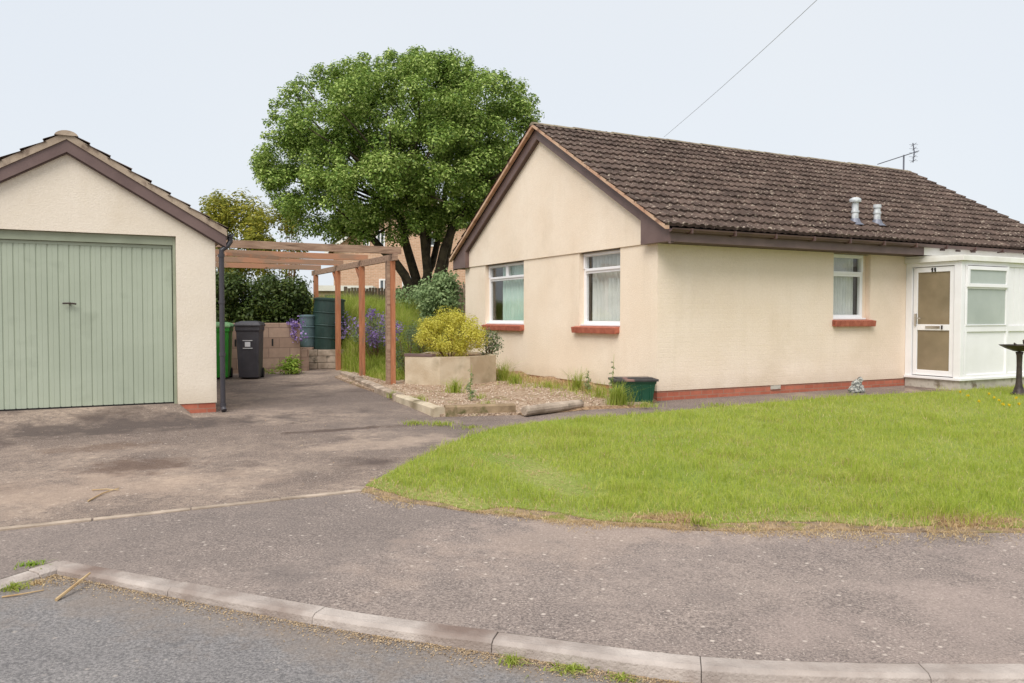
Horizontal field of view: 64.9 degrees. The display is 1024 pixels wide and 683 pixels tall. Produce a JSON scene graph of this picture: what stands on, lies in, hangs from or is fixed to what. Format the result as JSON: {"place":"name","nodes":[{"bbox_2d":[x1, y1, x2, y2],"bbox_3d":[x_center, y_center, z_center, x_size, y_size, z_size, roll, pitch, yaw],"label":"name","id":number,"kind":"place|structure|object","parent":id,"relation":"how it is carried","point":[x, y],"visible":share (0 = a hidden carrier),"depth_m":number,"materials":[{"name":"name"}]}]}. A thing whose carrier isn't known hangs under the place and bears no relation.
{"place":"outdoors","nodes":[
{"label":"outdoors","id":0,"kind":"place"},
{"bbox_2d":[0,575,685,682],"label":"road","id":1,"kind":"structure","parent":0,"point":[74,636],"depth_m":3.61,"materials":[{"name":"grey asphalt"}]},
{"bbox_2d":[0,580,35,592],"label":"grass tuft","id":2,"kind":"object","parent":1,"relation":"on","point":[14,586],"visible":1,"depth_m":4.32,"materials":[{"name":"green plant"}]},
{"bbox_2d":[2,590,43,597],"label":"twig","id":3,"kind":"object","parent":1,"relation":"on","point":[21,594],"visible":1,"depth_m":4.23,"materials":[{"name":"brown wood"}]},
{"bbox_2d":[0,561,65,591],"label":"kerb","id":4,"kind":"structure","parent":1,"relation":"on","point":[46,570],"depth_m":4.49,"materials":[{"name":"concrete"}]},
{"bbox_2d":[23,576,58,588],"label":"grass tuft","id":5,"kind":"object","parent":1,"relation":"on","point":[36,582],"visible":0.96,"depth_m":4.42,"materials":[{"name":"beige plant"}]},
{"bbox_2d":[55,572,90,600],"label":"twig","id":6,"kind":"object","parent":1,"relation":"on","point":[65,592],"visible":1,"depth_m":4.27,"materials":[{"name":"brown wood"}]},
{"bbox_2d":[30,574,692,682],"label":"gutter debris","id":7,"kind":"object","parent":1,"relation":"on","point":[379,636],"visible":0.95,"depth_m":3.72,"materials":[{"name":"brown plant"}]},
{"bbox_2d":[497,650,533,667],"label":"grass tuft","id":8,"kind":"object","parent":1,"relation":"on","point":[512,660],"visible":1,"depth_m":3.52,"materials":[{"name":"green plant"}]},
{"bbox_2d":[57,561,1023,682],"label":"kerb","id":9,"kind":"structure","parent":1,"relation":"on","point":[679,668],"depth_m":3.55,"materials":[{"name":"concrete"}]},
{"bbox_2d":[526,659,597,677],"bbox_3d":[0.222,1.407,3.481,0.348,0.037,0.261,0,2,0],"label":"grass tuft","id":10,"kind":"object","parent":1,"relation":"on","point":[572,668],"visible":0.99,"depth_m":3.47,"materials":[{"name":"green plant"}]},
{"bbox_2d":[603,669,646,682],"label":"grass tuft","id":11,"kind":"object","parent":1,"relation":"on","point":[622,677],"visible":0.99,"depth_m":3.40,"materials":[{"name":"green plant"}]},
{"bbox_2d":[228,302,462,322],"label":"garden grass","id":12,"kind":"structure","parent":0,"point":[290,314],"depth_m":18.57,"materials":[{"name":"green plant"}]},
{"bbox_2d":[2,571,911,663],"bbox_3d":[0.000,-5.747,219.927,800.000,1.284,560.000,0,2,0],"label":"ground","id":13,"kind":"structure","parent":0,"point":[594,644],"depth_m":3.77,"materials":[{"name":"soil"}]},
{"bbox_2d":[0,130,234,412],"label":"garage","id":14,"kind":"structure","parent":13,"relation":"on","point":[107,283],"depth_m":10.20,"materials":[{"name":"beige paint"}]},
{"bbox_2d":[0,239,173,409],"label":"garage door","id":15,"kind":"structure","parent":14,"relation":"in","point":[82,323],"depth_m":10.16,"materials":[{"name":"metal"}]},
{"bbox_2d":[340,371,404,400],"bbox_3d":[-2.555,0.795,14.269,0.168,0.254,4.503,-1,2,-22],"label":"garden edging","id":16,"kind":"object","parent":13,"relation":"on","point":[379,389],"visible":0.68,"depth_m":13.66,"materials":[{"name":"concrete"}]},
{"bbox_2d":[395,394,444,416],"bbox_3d":[-1.320,0.929,11.332,0.168,0.215,1.844,-1,2,-24],"label":"garden edging","id":17,"kind":"object","parent":13,"relation":"on","point":[430,409],"visible":0.73,"depth_m":11.03,"materials":[{"name":"beige concrete"}]},
{"bbox_2d":[448,122,1023,400],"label":"bungalow","id":18,"kind":"object","parent":13,"relation":"on","point":[679,269],"visible":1,"depth_m":14.12,"materials":[{"name":"beige paint"}]},
{"bbox_2d":[481,261,523,330],"bbox_3d":[-0.074,-0.932,16.757,0.412,1.397,1.780,-1,2,-28],"label":"window","id":19,"kind":"structure","parent":18,"relation":"in","point":[512,278],"depth_m":16.83,"materials":[{"name":"white plastic"}]},
{"bbox_2d":[571,249,619,333],"bbox_3d":[1.535,-0.838,13.687,0.412,1.397,1.354,-1,2,-28],"label":"window","id":20,"kind":"structure","parent":18,"relation":"in","point":[605,270],"depth_m":13.81,"materials":[{"name":"white plastic"}]},
{"bbox_2d":[664,0,816,136],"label":"telephone wire","id":21,"kind":"object","parent":18,"relation":"attached to","point":[749,62],"visible":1,"depth_m":11.45,"materials":[{"name":"grey"}]},
{"bbox_2d":[832,254,875,326],"bbox_3d":[5.950,-0.906,14.266,1.020,1.277,0.412,-1,2,-28],"label":"window","id":22,"kind":"structure","parent":18,"relation":"in","point":[843,316],"depth_m":14.36,"materials":[{"name":"white plastic"}]},
{"bbox_2d":[849,197,863,224],"bbox_3d":[6.101,-2.301,14.314,0.320,0.510,0.320,-1,2,-28],"label":"roof flue","id":23,"kind":"object","parent":18,"relation":"on","point":[854,201],"visible":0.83,"depth_m":14.26,"materials":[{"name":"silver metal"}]},
{"bbox_2d":[872,204,885,225],"bbox_3d":[6.637,-2.280,14.633,0.320,0.410,0.320,-1,2,-28],"label":"roof flue","id":24,"kind":"object","parent":18,"relation":"on","point":[877,213],"visible":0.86,"depth_m":14.58,"materials":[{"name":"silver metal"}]},
{"bbox_2d":[877,143,918,169],"bbox_3d":[9.683,-4.358,20.158,0.994,1.218,0.412,0,2,0],"label":"tv aerial","id":25,"kind":"object","parent":18,"relation":"attached to","point":[914,155],"visible":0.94,"depth_m":20.15,"materials":[{"name":"silver metal"}]},
{"bbox_2d":[904,254,1023,389],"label":"porch","id":26,"kind":"object","parent":18,"relation":"attached to","point":[964,315],"visible":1,"depth_m":14.33,"materials":[{"name":"white plastic"}]},
{"bbox_2d":[912,266,954,376],"bbox_3d":[7.511,-0.359,14.374,0.121,1.940,0.780,-1,2,-28],"label":"door","id":27,"kind":"structure","parent":26,"relation":"in","point":[933,306],"depth_m":14.38,"materials":[{"name":"white plastic"}]},
{"bbox_2d":[965,266,1008,325],"bbox_3d":[8.385,-0.800,14.212,1.180,1.039,0.065,-1,2,-28],"label":"window","id":28,"kind":"structure","parent":26,"relation":"in","point":[986,287],"depth_m":14.21,"materials":[{"name":"white plastic"}]},
{"bbox_2d":[0,369,955,526],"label":"driveway","id":29,"kind":"structure","parent":0,"point":[244,453],"depth_m":8.01,"materials":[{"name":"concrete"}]},
{"bbox_2d":[0,403,192,434],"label":"driveway ramp","id":30,"kind":"structure","parent":29,"relation":"on","point":[41,420],"depth_m":9.77,"materials":[{"name":"concrete"}]},
{"bbox_2d":[87,488,118,501],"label":"twig","id":31,"kind":"object","parent":29,"relation":"on","point":[101,494],"visible":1,"depth_m":6.25,"materials":[{"name":"brown wood"}]},
{"bbox_2d":[0,489,360,530],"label":"edging strip","id":32,"kind":"object","parent":29,"relation":"on","point":[162,511],"visible":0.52,"depth_m":5.78,"materials":[{"name":"concrete"}]},
{"bbox_2d":[216,322,233,377],"bbox_3d":[-5.771,0.170,15.745,0.597,1.103,0.706,0,2,-12],"label":"wheelie bin","id":33,"kind":"object","parent":29,"relation":"on","point":[228,346],"visible":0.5,"depth_m":15.51,"materials":[{"name":"green plastic"}]},
{"bbox_2d":[234,321,264,377],"bbox_3d":[-5.131,0.160,15.795,0.492,1.123,0.685,0,2,-8],"label":"wheelie bin","id":34,"kind":"object","parent":29,"relation":"on","point":[249,336],"visible":1,"depth_m":15.53,"materials":[{"name":"black plastic"}]},
{"bbox_2d":[231,323,308,373],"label":"retaining wall","id":35,"kind":"structure","parent":29,"relation":"on","point":[279,345],"depth_m":17.11,"materials":[{"name":"brown concrete"}]},
{"bbox_2d":[286,316,307,342],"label":"trailing flowers","id":36,"kind":"object","parent":35,"relation":"on","point":[293,329],"visible":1,"depth_m":17.18,"materials":[{"name":"purple plant"}]},
{"bbox_2d":[264,367,276,373],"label":"leafy weed","id":37,"kind":"object","parent":29,"relation":"on","point":[270,372],"visible":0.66,"depth_m":16.73,"materials":[{"name":"green plant"}]},
{"bbox_2d":[272,354,303,374],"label":"leafy weed","id":38,"kind":"object","parent":29,"relation":"on","point":[291,367],"visible":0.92,"depth_m":16.64,"materials":[{"name":"green plant"}]},
{"bbox_2d":[300,347,313,362],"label":"block pier","id":39,"kind":"structure","parent":29,"relation":"on","point":[310,348],"depth_m":17.95,"materials":[{"name":"beige concrete"}]},
{"bbox_2d":[299,315,314,346],"bbox_3d":[-4.601,-0.241,18.101,0.368,0.730,0.368,0,2,0],"label":"water butt","id":40,"kind":"object","parent":39,"relation":"on","point":[309,327],"visible":0.8,"depth_m":17.95,"materials":[{"name":"blue plastic"}]},
{"bbox_2d":[309,349,343,368],"bbox_3d":[-4.207,0.386,18.195,0.792,0.419,0.650,0,2,-14],"label":"block stand","id":41,"kind":"object","parent":29,"relation":"on","point":[322,359],"visible":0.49,"depth_m":17.86,"materials":[{"name":"concrete"}]},
{"bbox_2d":[313,297,345,349],"bbox_3d":[-4.173,-0.400,18.296,0.728,1.190,0.728,3,2,0],"label":"water butt","id":42,"kind":"object","parent":41,"relation":"on","point":[324,321],"visible":0.74,"depth_m":17.98,"materials":[{"name":"green plastic"}]},
{"bbox_2d":[403,419,435,425],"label":"grass tuft","id":43,"kind":"object","parent":29,"relation":"on","point":[416,422],"visible":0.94,"depth_m":9.81,"materials":[{"name":"green plant"}]},
{"bbox_2d":[408,420,458,426],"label":"grass tuft","id":44,"kind":"object","parent":29,"relation":"on","point":[443,423],"visible":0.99,"depth_m":9.74,"materials":[{"name":"green plant"}]},
{"bbox_2d":[450,424,492,429],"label":"grass tuft","id":45,"kind":"object","parent":29,"relation":"on","point":[471,426],"visible":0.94,"depth_m":9.55,"materials":[{"name":"green plant"}]},
{"bbox_2d":[335,372,653,416],"bbox_3d":[-0.898,0.786,14.265,3.581,0.178,7.321,-1,2,-28],"label":"gravel bed","id":46,"kind":"object","parent":29,"relation":"on","point":[520,392],"visible":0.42,"depth_m":12.79,"materials":[{"name":"beige gravel"}]},
{"bbox_2d":[215,240,400,384],"bbox_3d":[-4.394,-0.393,15.301,3.490,2.650,8.100,-1,2,-28],"label":"pergola","id":47,"kind":"object","parent":46,"relation":"on","point":[271,259],"visible":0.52,"depth_m":15.48,"materials":[{"name":"brown wood"}]},
{"bbox_2d":[309,286,456,380],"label":"bank grass","id":48,"kind":"structure","parent":46,"relation":"on","point":[350,360],"depth_m":17.98,"materials":[{"name":"green plant"}]},
{"bbox_2d":[396,326,419,372],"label":"lavender bush","id":49,"kind":"object","parent":46,"relation":"on","point":[402,363],"visible":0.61,"depth_m":15.57,"materials":[{"name":"green plant"}]},
{"bbox_2d":[411,395,427,401],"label":"grass tuft","id":50,"kind":"object","parent":46,"relation":"on","point":[420,397],"visible":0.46,"depth_m":11.79,"materials":[{"name":"plant"}]},
{"bbox_2d":[404,352,495,384],"bbox_3d":[-1.126,0.535,15.435,1.653,0.687,2.281,0,2,0],"label":"planter","id":51,"kind":"object","parent":46,"relation":"on","point":[427,368],"visible":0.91,"depth_m":14.46,"materials":[{"name":"concrete"}]},
{"bbox_2d":[411,306,490,356],"bbox_3d":[-1.118,-0.130,15.200,1.494,1.105,1.712,0,2,0],"label":"golden shrub","id":52,"kind":"object","parent":51,"relation":"in","point":[432,331],"visible":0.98,"depth_m":14.92,"materials":[{"name":"yellow plant"}]},
{"bbox_2d":[480,327,503,356],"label":"dark shrub","id":53,"kind":"object","parent":51,"relation":"in","point":[492,347],"visible":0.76,"depth_m":15.66,"materials":[{"name":"green plant"}]},
{"bbox_2d":[441,376,468,392],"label":"grass tuft","id":54,"kind":"object","parent":46,"relation":"on","point":[455,388],"visible":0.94,"depth_m":13.05,"materials":[{"name":"green plant"}]},
{"bbox_2d":[465,367,475,400],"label":"tall weed","id":55,"kind":"object","parent":46,"relation":"on","point":[469,384],"visible":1,"depth_m":11.88,"materials":[{"name":"green plant"}]},
{"bbox_2d":[471,393,485,398],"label":"grass tuft","id":56,"kind":"object","parent":46,"relation":"on","point":[480,396],"visible":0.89,"depth_m":12.19,"materials":[{"name":"green plant"}]},
{"bbox_2d":[444,403,515,416],"bbox_3d":[-0.426,0.953,10.682,0.943,0.245,0.168,0,2,-13],"label":"edging","id":57,"kind":"object","parent":46,"relation":"on","point":[452,410],"visible":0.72,"depth_m":10.61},
{"bbox_2d":[495,358,531,380],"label":"grass tuft","id":58,"kind":"object","parent":46,"relation":"on","point":[501,376],"visible":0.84,"depth_m":15.22,"materials":[{"name":"green plant"}]},
{"bbox_2d":[500,368,533,384],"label":"grass tuft","id":59,"kind":"object","parent":46,"relation":"on","point":[516,378],"visible":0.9,"depth_m":14.67,"materials":[{"name":"green plant"}]},
{"bbox_2d":[501,380,566,388],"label":"grass tuft","id":60,"kind":"object","parent":46,"relation":"on","point":[547,384],"visible":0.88,"depth_m":13.94,"materials":[{"name":"plant"}]},
{"bbox_2d":[496,368,607,394],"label":"soil bank","id":61,"kind":"structure","parent":46,"relation":"on","point":[544,378],"depth_m":14.89,"materials":[{"name":"brown soil"}]},
{"bbox_2d":[495,368,611,399],"bbox_3d":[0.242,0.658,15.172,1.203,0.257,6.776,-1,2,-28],"label":"weeds","id":62,"kind":"object","parent":61,"relation":"on","point":[539,378],"visible":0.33,"depth_m":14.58,"materials":[{"name":"green plant"}]},
{"bbox_2d":[521,400,583,415],"bbox_3d":[0.564,0.895,10.925,1.140,0.138,0.136,-2,2,-45],"label":"log","id":63,"kind":"object","parent":46,"relation":"on","point":[544,408],"visible":1,"depth_m":10.81,"materials":[{"name":"brown wood"}]},
{"bbox_2d":[561,367,602,390],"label":"grass tuft","id":64,"kind":"object","parent":46,"relation":"on","point":[579,382],"visible":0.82,"depth_m":13.42,"materials":[{"name":"green plant"}]},
{"bbox_2d":[584,369,591,392],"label":"tall weed","id":65,"kind":"object","parent":46,"relation":"on","point":[587,382],"visible":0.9,"depth_m":13.21,"materials":[{"name":"green plant"}]},
{"bbox_2d":[520,399,656,415],"bbox_3d":[1.262,0.929,11.296,2.626,0.058,0.459,-1,2,-37],"label":"soil edge","id":66,"kind":"object","parent":46,"relation":"on","point":[604,407],"visible":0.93,"depth_m":11.34,"materials":[{"name":"brown soil"}]},
{"bbox_2d":[590,379,607,397],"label":"grass tuft","id":67,"kind":"object","parent":46,"relation":"on","point":[596,390],"visible":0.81,"depth_m":12.38,"materials":[{"name":"green plant"}]},
{"bbox_2d":[608,361,614,398],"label":"tall weed","id":68,"kind":"object","parent":46,"relation":"on","point":[611,377],"visible":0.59,"depth_m":11.83,"materials":[{"name":"green plant"}]},
{"bbox_2d":[593,380,649,405],"bbox_3d":[1.539,0.708,11.534,1.095,0.406,0.919,2,2,42],"label":"grass tuft","id":69,"kind":"object","parent":46,"relation":"on","point":[618,398],"visible":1,"depth_m":11.51,"materials":[{"name":"green plant"}]},
{"bbox_2d":[608,376,658,402],"bbox_3d":[1.806,0.723,12.019,0.670,0.378,0.450,0,2,-4],"label":"recycling box","id":70,"kind":"object","parent":46,"relation":"on","point":[642,385],"visible":0.77,"depth_m":11.84,"materials":[{"name":"green plastic"}]},
{"bbox_2d":[0,491,1023,663],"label":"pavement","id":71,"kind":"structure","parent":0,"point":[818,598],"depth_m":4.53,"materials":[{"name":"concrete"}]},
{"bbox_2d":[14,558,55,569],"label":"grass tuft","id":72,"kind":"object","parent":71,"relation":"on","point":[34,563],"visible":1,"depth_m":4.62,"materials":[{"name":"green plant"}]},
{"bbox_2d":[0,0,1023,299],"label":"sky","id":73,"kind":"structure","parent":0,"point":[177,93],"materials":[{"name":"white"}]},
{"bbox_2d":[463,385,904,433],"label":"path","id":74,"kind":"structure","parent":0,"point":[685,404],"depth_m":11.99,"materials":[{"name":"concrete"}]},
{"bbox_2d":[626,400,666,407],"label":"grass tuft","id":75,"kind":"object","parent":74,"relation":"on","point":[647,404],"visible":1,"depth_m":11.32,"materials":[{"name":"green plant"}]},
{"bbox_2d":[699,401,725,406],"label":"grass tuft","id":76,"kind":"object","parent":74,"relation":"on","point":[712,404],"visible":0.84,"depth_m":11.67,"materials":[{"name":"green plant"}]},
{"bbox_2d":[848,377,864,392],"bbox_3d":[5.780,0.747,13.508,0.339,0.317,0.209,-1,2,-28],"label":"stone ornament","id":77,"kind":"object","parent":74,"relation":"on","point":[856,386],"visible":0.85,"depth_m":13.45,"materials":[{"name":"white stone"}]},
{"bbox_2d":[361,478,1023,548],"bbox_3d":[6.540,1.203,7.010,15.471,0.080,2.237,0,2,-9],"label":"lawn verge","id":78,"kind":"structure","parent":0,"point":[770,525],"depth_m":5.51,"materials":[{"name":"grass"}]},
{"bbox_2d":[681,513,718,526],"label":"grass tuft","id":79,"kind":"object","parent":78,"relation":"on","point":[701,521],"visible":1,"depth_m":5.47,"materials":[{"name":"green plant"}]},
{"bbox_2d":[362,383,1023,530],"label":"lawn","id":80,"kind":"structure","parent":0,"point":[570,490],"depth_m":7.29,"materials":[{"name":"green plant"}]},
{"bbox_2d":[610,507,737,525],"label":"dry grass","id":81,"kind":"structure","parent":80,"relation":"on","point":[676,514],"depth_m":5.64,"materials":[{"name":"beige plant"}]},
{"bbox_2d":[879,505,1023,535],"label":"dry grass","id":82,"kind":"structure","parent":80,"relation":"on","point":[993,523],"depth_m":5.60,"materials":[{"name":"plant"}]},
{"bbox_2d":[998,344,1023,394],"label":"bird bath","id":83,"kind":"object","parent":80,"relation":"on","point":[1018,387],"visible":0.92,"depth_m":13.18,"materials":[{"name":"grey stone"}]},
{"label":"garden bank","id":84,"kind":"structure","parent":0,"visible":0},
{"bbox_2d":[198,190,237,271],"bbox_3d":[-10.687,-2.962,29.046,1.538,4.863,1.266,-1,2,-32],"label":"conifer","id":85,"kind":"object","parent":84,"relation":"on","point":[214,192],"visible":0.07,"depth_m":28.64,"materials":[{"name":"green plant"}]},
{"bbox_2d":[199,187,280,293],"bbox_3d":[-9.572,-2.943,27.925,3.038,4.900,2.570,0,2,0],"label":"conifer","id":86,"kind":"object","parent":84,"relation":"on","point":[228,211],"visible":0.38,"depth_m":27.48,"materials":[{"name":"green plant"}]},
{"bbox_2d":[215,267,314,322],"bbox_3d":[-6.786,-0.871,18.016,5.101,1.667,1.694,-1,2,-27],"label":"hedge","id":87,"kind":"object","parent":84,"relation":"on","point":[284,296],"visible":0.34,"depth_m":18.17,"materials":[{"name":"green plant"}]},
{"bbox_2d":[239,202,308,297],"bbox_3d":[-7.968,-2.672,27.012,2.238,4.421,2.157,-1,2,-31],"label":"conifer","id":88,"kind":"object","parent":84,"relation":"on","point":[262,218],"visible":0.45,"depth_m":26.67,"materials":[{"name":"green plant"}]},
{"bbox_2d":[274,205,307,283],"bbox_3d":[-6.808,-2.493,24.881,0.970,3.980,1.233,0,2,13],"label":"sparse sapling","id":89,"kind":"object","parent":84,"relation":"on","point":[298,241],"visible":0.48,"depth_m":24.97,"materials":[{"name":"green plant"}]},
{"bbox_2d":[318,285,375,297],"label":"outbuilding","id":90,"kind":"structure","parent":84,"relation":"on","point":[324,289],"depth_m":32.82,"materials":[{"name":"grey"}]},
{"bbox_2d":[341,310,366,338],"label":"purple flowers","id":91,"kind":"object","parent":84,"relation":"on","point":[345,331],"visible":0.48,"depth_m":18.07,"materials":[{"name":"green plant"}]},
{"bbox_2d":[350,315,397,354],"bbox_3d":[-2.922,-0.106,17.128,1.072,1.020,1.260,0,2,0],"label":"sage bush","id":92,"kind":"object","parent":84,"relation":"on","point":[372,325],"visible":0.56,"depth_m":16.94,"materials":[{"name":"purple plant"}]},
{"bbox_2d":[348,306,403,359],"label":"purple flowers","id":93,"kind":"object","parent":84,"relation":"on","point":[374,335],"visible":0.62,"depth_m":16.83,"materials":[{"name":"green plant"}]},
{"bbox_2d":[248,44,543,306],"bbox_3d":[-3.349,-4.650,23.925,9.222,8.941,7.066,0,2,0],"label":"broadleaf tree","id":94,"kind":"object","parent":84,"relation":"on","point":[393,165],"visible":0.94,"depth_m":22.71,"materials":[{"name":"green plant"}]},
{"bbox_2d":[325,195,467,301],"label":"brick house","id":95,"kind":"structure","parent":84,"relation":"on","point":[375,275],"depth_m":37.74,"materials":[{"name":"brown brick"}]},
{"bbox_2d":[376,230,384,245],"bbox_3d":[-6.159,-4.727,37.682,0.414,0.979,0.080,0,2,-6],"label":"window","id":96,"kind":"structure","parent":95,"relation":"in","point":[380,235],"depth_m":37.66,"materials":[{"name":"white plastic"}]},
{"bbox_2d":[379,279,384,290],"bbox_3d":[-6.003,-2.649,37.762,0.463,0.562,0.080,0,2,-6],"label":"window","id":97,"kind":"structure","parent":95,"relation":"in","point":[381,281],"depth_m":37.73,"materials":[{"name":"white plastic"}]},
{"bbox_2d":[344,287,462,301],"bbox_3d":[-3.501,-1.186,27.056,4.288,1.318,0.160,0,2,0],"label":"timber fence","id":98,"kind":"object","parent":84,"relation":"on","point":[374,291],"visible":0.16,"depth_m":26.96,"materials":[{"name":"brown wood"}]},
{"bbox_2d":[395,280,429,312],"bbox_3d":[-2.486,-1.013,20.971,1.397,1.165,1.111,-2,2,-44],"label":"elder bush","id":99,"kind":"object","parent":84,"relation":"on","point":[409,294],"visible":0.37,"depth_m":20.72,"materials":[{"name":"green plant"}]},
{"bbox_2d":[403,315,447,352],"bbox_3d":[-1.877,-0.039,17.181,0.887,1.113,0.991,1,2,20],"label":"sage bush","id":100,"kind":"object","parent":84,"relation":"on","point":[418,347],"visible":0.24,"depth_m":17.10,"materials":[{"name":"green plant"}]},
{"bbox_2d":[415,268,464,341],"bbox_3d":[-1.732,-0.784,19.571,1.309,2.088,1.610,0,2,0],"label":"elder bush","id":101,"kind":"object","parent":84,"relation":"on","point":[441,291],"visible":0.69,"depth_m":19.25,"materials":[{"name":"green plant"}]},
{"bbox_2d":[448,284,464,342],"bbox_3d":[-1.340,-0.700,20.189,0.575,1.566,0.160,-1,2,-35],"label":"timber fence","id":102,"kind":"object","parent":84,"relation":"on","point":[460,299],"visible":0.09,"depth_m":20.14,"materials":[{"name":"brown wood"}]}
]}

